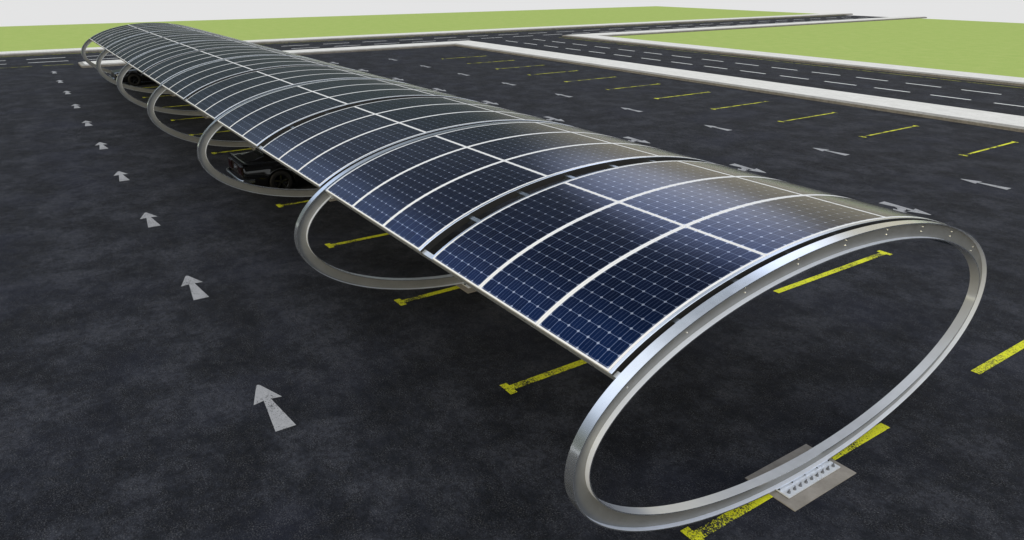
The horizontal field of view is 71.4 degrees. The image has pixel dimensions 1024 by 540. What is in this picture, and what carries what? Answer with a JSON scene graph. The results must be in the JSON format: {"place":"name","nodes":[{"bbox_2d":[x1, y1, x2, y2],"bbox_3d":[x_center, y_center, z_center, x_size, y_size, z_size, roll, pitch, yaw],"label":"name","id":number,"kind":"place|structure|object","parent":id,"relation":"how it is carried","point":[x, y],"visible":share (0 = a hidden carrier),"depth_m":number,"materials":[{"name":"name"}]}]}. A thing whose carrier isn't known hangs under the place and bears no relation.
{"place":"outdoors","nodes":[
{"label":"outdoors","id":0,"kind":"place"},
{"bbox_2d":[0,6,813,51],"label":"lawn","id":1,"kind":"structure","parent":0,"point":[36,37],"depth_m":74.34,"materials":[{"name":"green plant"}]},
{"bbox_2d":[0,13,852,56],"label":"pavement","id":2,"kind":"structure","parent":0,"point":[72,50],"depth_m":60.71,"materials":[{"name":"grey concrete"}]},
{"bbox_2d":[0,15,1023,539],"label":"asphalt ground","id":3,"kind":"structure","parent":0,"point":[132,373],"depth_m":9.66,"materials":[{"name":"black asphalt"}]},
{"bbox_2d":[82,121,91,125],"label":"lane arrow","id":4,"kind":"object","parent":3,"relation":"on","point":[87,123],"visible":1,"depth_m":24.22,"materials":[{"name":"white paint"}]},
{"bbox_2d":[96,142,107,148],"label":"lane arrow","id":5,"kind":"object","parent":3,"relation":"on","point":[102,146],"visible":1,"depth_m":20.97,"materials":[{"name":"white paint"}]},
{"bbox_2d":[114,171,128,180],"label":"lane arrow","id":6,"kind":"object","parent":3,"relation":"on","point":[122,177],"visible":1,"depth_m":17.84,"materials":[{"name":"white paint"}]},
{"bbox_2d":[109,67,152,85],"bbox_3d":[-16.533,-9.353,33.429,4.157,1.060,1.547,-14,27,-31],"label":"parked car","id":7,"kind":"object","parent":3,"relation":"on","point":[133,77],"visible":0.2,"depth_m":32.35,"materials":[{"name":"black paint"}]},
{"bbox_2d":[140,213,159,226],"bbox_3d":[-7.477,-1.047,14.717,0.334,0.001,1.100,-14,27,-31],"label":"lane arrow","id":8,"kind":"object","parent":3,"relation":"on","point":[151,222],"visible":1,"depth_m":14.64,"materials":[{"name":"white paint"}]},
{"bbox_2d":[182,276,208,299],"bbox_3d":[-5.150,0.270,11.534,0.334,0.001,1.100,-14,27,-31],"label":"lane arrow","id":9,"kind":"object","parent":3,"relation":"on","point":[197,292],"visible":1,"depth_m":11.47,"materials":[{"name":"white paint"}]},
{"bbox_2d":[212,148,250,153],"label":"parking line","id":10,"kind":"object","parent":3,"relation":"on","point":[229,151],"visible":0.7,"depth_m":20.38,"materials":[{"name":"yellow paint"}]},
{"bbox_2d":[226,148,307,188],"bbox_3d":[-4.738,-2.749,17.463,4.157,1.060,1.547,-14,27,-31],"label":"parked car","id":11,"kind":"object","parent":3,"relation":"on","point":[257,166],"visible":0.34,"depth_m":16.27,"materials":[{"name":"black paint"}]},
{"bbox_2d":[254,385,295,431],"bbox_3d":[-2.823,1.586,8.351,0.334,0.001,1.100,-14,27,-31],"label":"lane arrow","id":12,"kind":"object","parent":3,"relation":"on","point":[280,419],"visible":1,"depth_m":8.29,"materials":[{"name":"white paint"}]},
{"bbox_2d":[276,200,308,206],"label":"parking line","id":13,"kind":"object","parent":3,"relation":"on","point":[280,205],"visible":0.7,"depth_m":15.73,"materials":[{"name":"yellow paint"}]},
{"bbox_2d":[325,233,388,247],"bbox_3d":[-2.149,-0.779,14.069,3.125,0.001,0.250,-14,27,-31],"label":"parking line","id":14,"kind":"object","parent":3,"relation":"on","point":[329,245],"visible":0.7,"depth_m":13.54,"materials":[{"name":"yellow paint"}]},
{"bbox_2d":[12,15,840,56],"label":"yellow edge line","id":15,"kind":"object","parent":3,"relation":"on","point":[456,34],"visible":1,"depth_m":60.54,"materials":[{"name":"paint"}]},
{"bbox_2d":[394,286,458,305],"bbox_3d":[-0.469,0.171,11.772,3.125,0.001,0.250,-14,27,-31],"label":"parking line","id":16,"kind":"object","parent":3,"relation":"on","point":[400,302],"visible":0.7,"depth_m":11.22,"materials":[{"name":"yellow paint"}]},
{"bbox_2d":[456,284,475,292],"bbox_3d":[-0.449,0.263,11.815,0.994,0.210,0.580,-14,27,-31],"label":"concrete footing","id":17,"kind":"object","parent":3,"relation":"on","point":[465,289],"visible":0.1,"depth_m":11.42,"materials":[{"name":"grey concrete"}]},
{"bbox_2d":[81,23,986,531],"bbox_3d":[-7.168,-4.832,20.477,6.038,2.566,36.336,-14,27,-31],"label":"solar carport","id":18,"kind":"object","parent":3,"relation":"on","point":[629,269],"visible":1,"depth_m":7.65,"materials":[{"name":"glass"}]},
{"bbox_2d":[500,359,586,393],"bbox_3d":[1.210,1.121,9.475,3.125,0.001,0.250,-14,27,-31],"label":"parking line","id":19,"kind":"object","parent":3,"relation":"on","point":[510,389],"visible":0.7,"depth_m":8.93,"materials":[{"name":"yellow paint"}]},
{"bbox_2d":[546,116,562,120],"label":"turn arrow","id":20,"kind":"object","parent":3,"relation":"on","point":[551,118],"visible":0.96,"depth_m":24.89,"materials":[{"name":"white paint"}]},
{"bbox_2d":[623,137,648,142],"bbox_3d":[3.795,-3.984,21.819,0.725,0.001,0.972,0,22,0],"label":"turn arrow","id":21,"kind":"object","parent":3,"relation":"on","point":[634,139],"visible":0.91,"depth_m":21.73,"materials":[{"name":"white paint"}]},
{"bbox_2d":[705,125,729,130],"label":"lane arrow","id":22,"kind":"object","parent":3,"relation":"on","point":[717,127],"visible":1,"depth_m":23.58,"materials":[{"name":"white paint"}]},
{"bbox_2d":[714,101,767,109],"bbox_3d":[8.862,-6.389,27.635,3.190,0.001,0.240,-14,27,-31],"label":"parking line","id":23,"kind":"object","parent":3,"relation":"on","point":[739,105],"visible":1,"depth_m":27.56,"materials":[{"name":"yellow paint"}]},
{"bbox_2d":[730,164,765,172],"bbox_3d":[6.129,-2.663,18.626,0.725,0.001,0.972,0,22,0],"label":"turn arrow","id":24,"kind":"object","parent":3,"relation":"on","point":[744,168],"visible":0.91,"depth_m":18.49,"materials":[{"name":"white paint"}]},
{"bbox_2d":[681,423,889,539],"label":"parking line","id":25,"kind":"object","parent":3,"relation":"on","point":[710,527],"visible":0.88,"depth_m":6.70,"materials":[{"name":"yellow paint"}]},
{"bbox_2d":[745,444,855,510],"bbox_3d":[2.910,2.163,7.220,0.994,0.210,0.580,-14,27,-31],"label":"concrete footing","id":26,"kind":"object","parent":3,"relation":"on","point":[809,494],"visible":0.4,"depth_m":7.09,"materials":[{"name":"grey concrete"}]},
{"bbox_2d":[779,112,834,121],"bbox_3d":[10.542,-5.439,25.338,3.190,0.001,0.240,-14,27,-31],"label":"parking line","id":27,"kind":"object","parent":3,"relation":"on","point":[805,117],"visible":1,"depth_m":25.24,"materials":[{"name":"yellow paint"}]},
{"bbox_2d":[815,148,849,154],"bbox_3d":[9.092,-3.395,20.396,0.334,0.001,1.100,-14,27,-31],"label":"lane arrow","id":28,"kind":"object","parent":3,"relation":"on","point":[831,151],"visible":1,"depth_m":20.38,"materials":[{"name":"white paint"}]},
{"bbox_2d":[774,250,891,292],"bbox_3d":[5.503,0.013,12.155,3.153,0.001,0.250,-14,27,-31],"label":"parking line","id":29,"kind":"object","parent":3,"relation":"on","point":[810,279],"visible":1,"depth_m":12.08,"materials":[{"name":"yellow paint"}]},
{"bbox_2d":[860,125,914,137],"bbox_3d":[12.221,-4.489,23.041,3.190,0.001,0.240,-14,27,-31],"label":"parking line","id":30,"kind":"object","parent":3,"relation":"on","point":[887,131],"visible":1,"depth_m":22.98,"materials":[{"name":"yellow paint"}]},
{"bbox_2d":[880,201,930,214],"bbox_3d":[8.463,-1.343,15.433,0.725,0.001,0.972,0,22,0],"label":"turn arrow","id":31,"kind":"object","parent":3,"relation":"on","point":[900,208],"visible":0.91,"depth_m":15.33,"materials":[{"name":"white paint"}]},
{"bbox_2d":[962,179,1010,189],"bbox_3d":[11.410,-2.084,17.226,0.334,0.001,1.100,-14,27,-31],"label":"lane arrow","id":32,"kind":"object","parent":3,"relation":"on","point":[975,182],"visible":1,"depth_m":17.16,"materials":[{"name":"white paint"}]},
{"bbox_2d":[959,141,1017,155],"bbox_3d":[13.901,-3.539,20.744,3.190,0.001,0.240,-14,27,-31],"label":"parking line","id":33,"kind":"object","parent":3,"relation":"on","point":[988,148],"visible":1,"depth_m":20.73,"materials":[{"name":"yellow paint"}]},
{"bbox_2d":[971,340,1023,373],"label":"parking line","id":34,"kind":"object","parent":3,"relation":"on","point":[997,359],"visible":1,"depth_m":9.37,"materials":[{"name":"yellow paint"}]},
{"bbox_2d":[0,0,1023,26],"label":"sky","id":35,"kind":"structure","parent":0,"point":[12,12],"materials":[{"name":"white"}]},
{"bbox_2d":[78,40,1023,132],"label":"pavement","id":36,"kind":"structure","parent":0,"point":[1009,122],"depth_m":31.84,"materials":[{"name":"grey concrete"}]},
{"bbox_2d":[562,16,1023,86],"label":"pavement","id":37,"kind":"structure","parent":0,"point":[950,74],"depth_m":45.01,"materials":[{"name":"grey concrete"}]},
{"bbox_2d":[613,18,1023,77],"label":"lawn","id":38,"kind":"structure","parent":0,"point":[991,48],"depth_m":54.15,"materials":[{"name":"green plant"}]}
]}

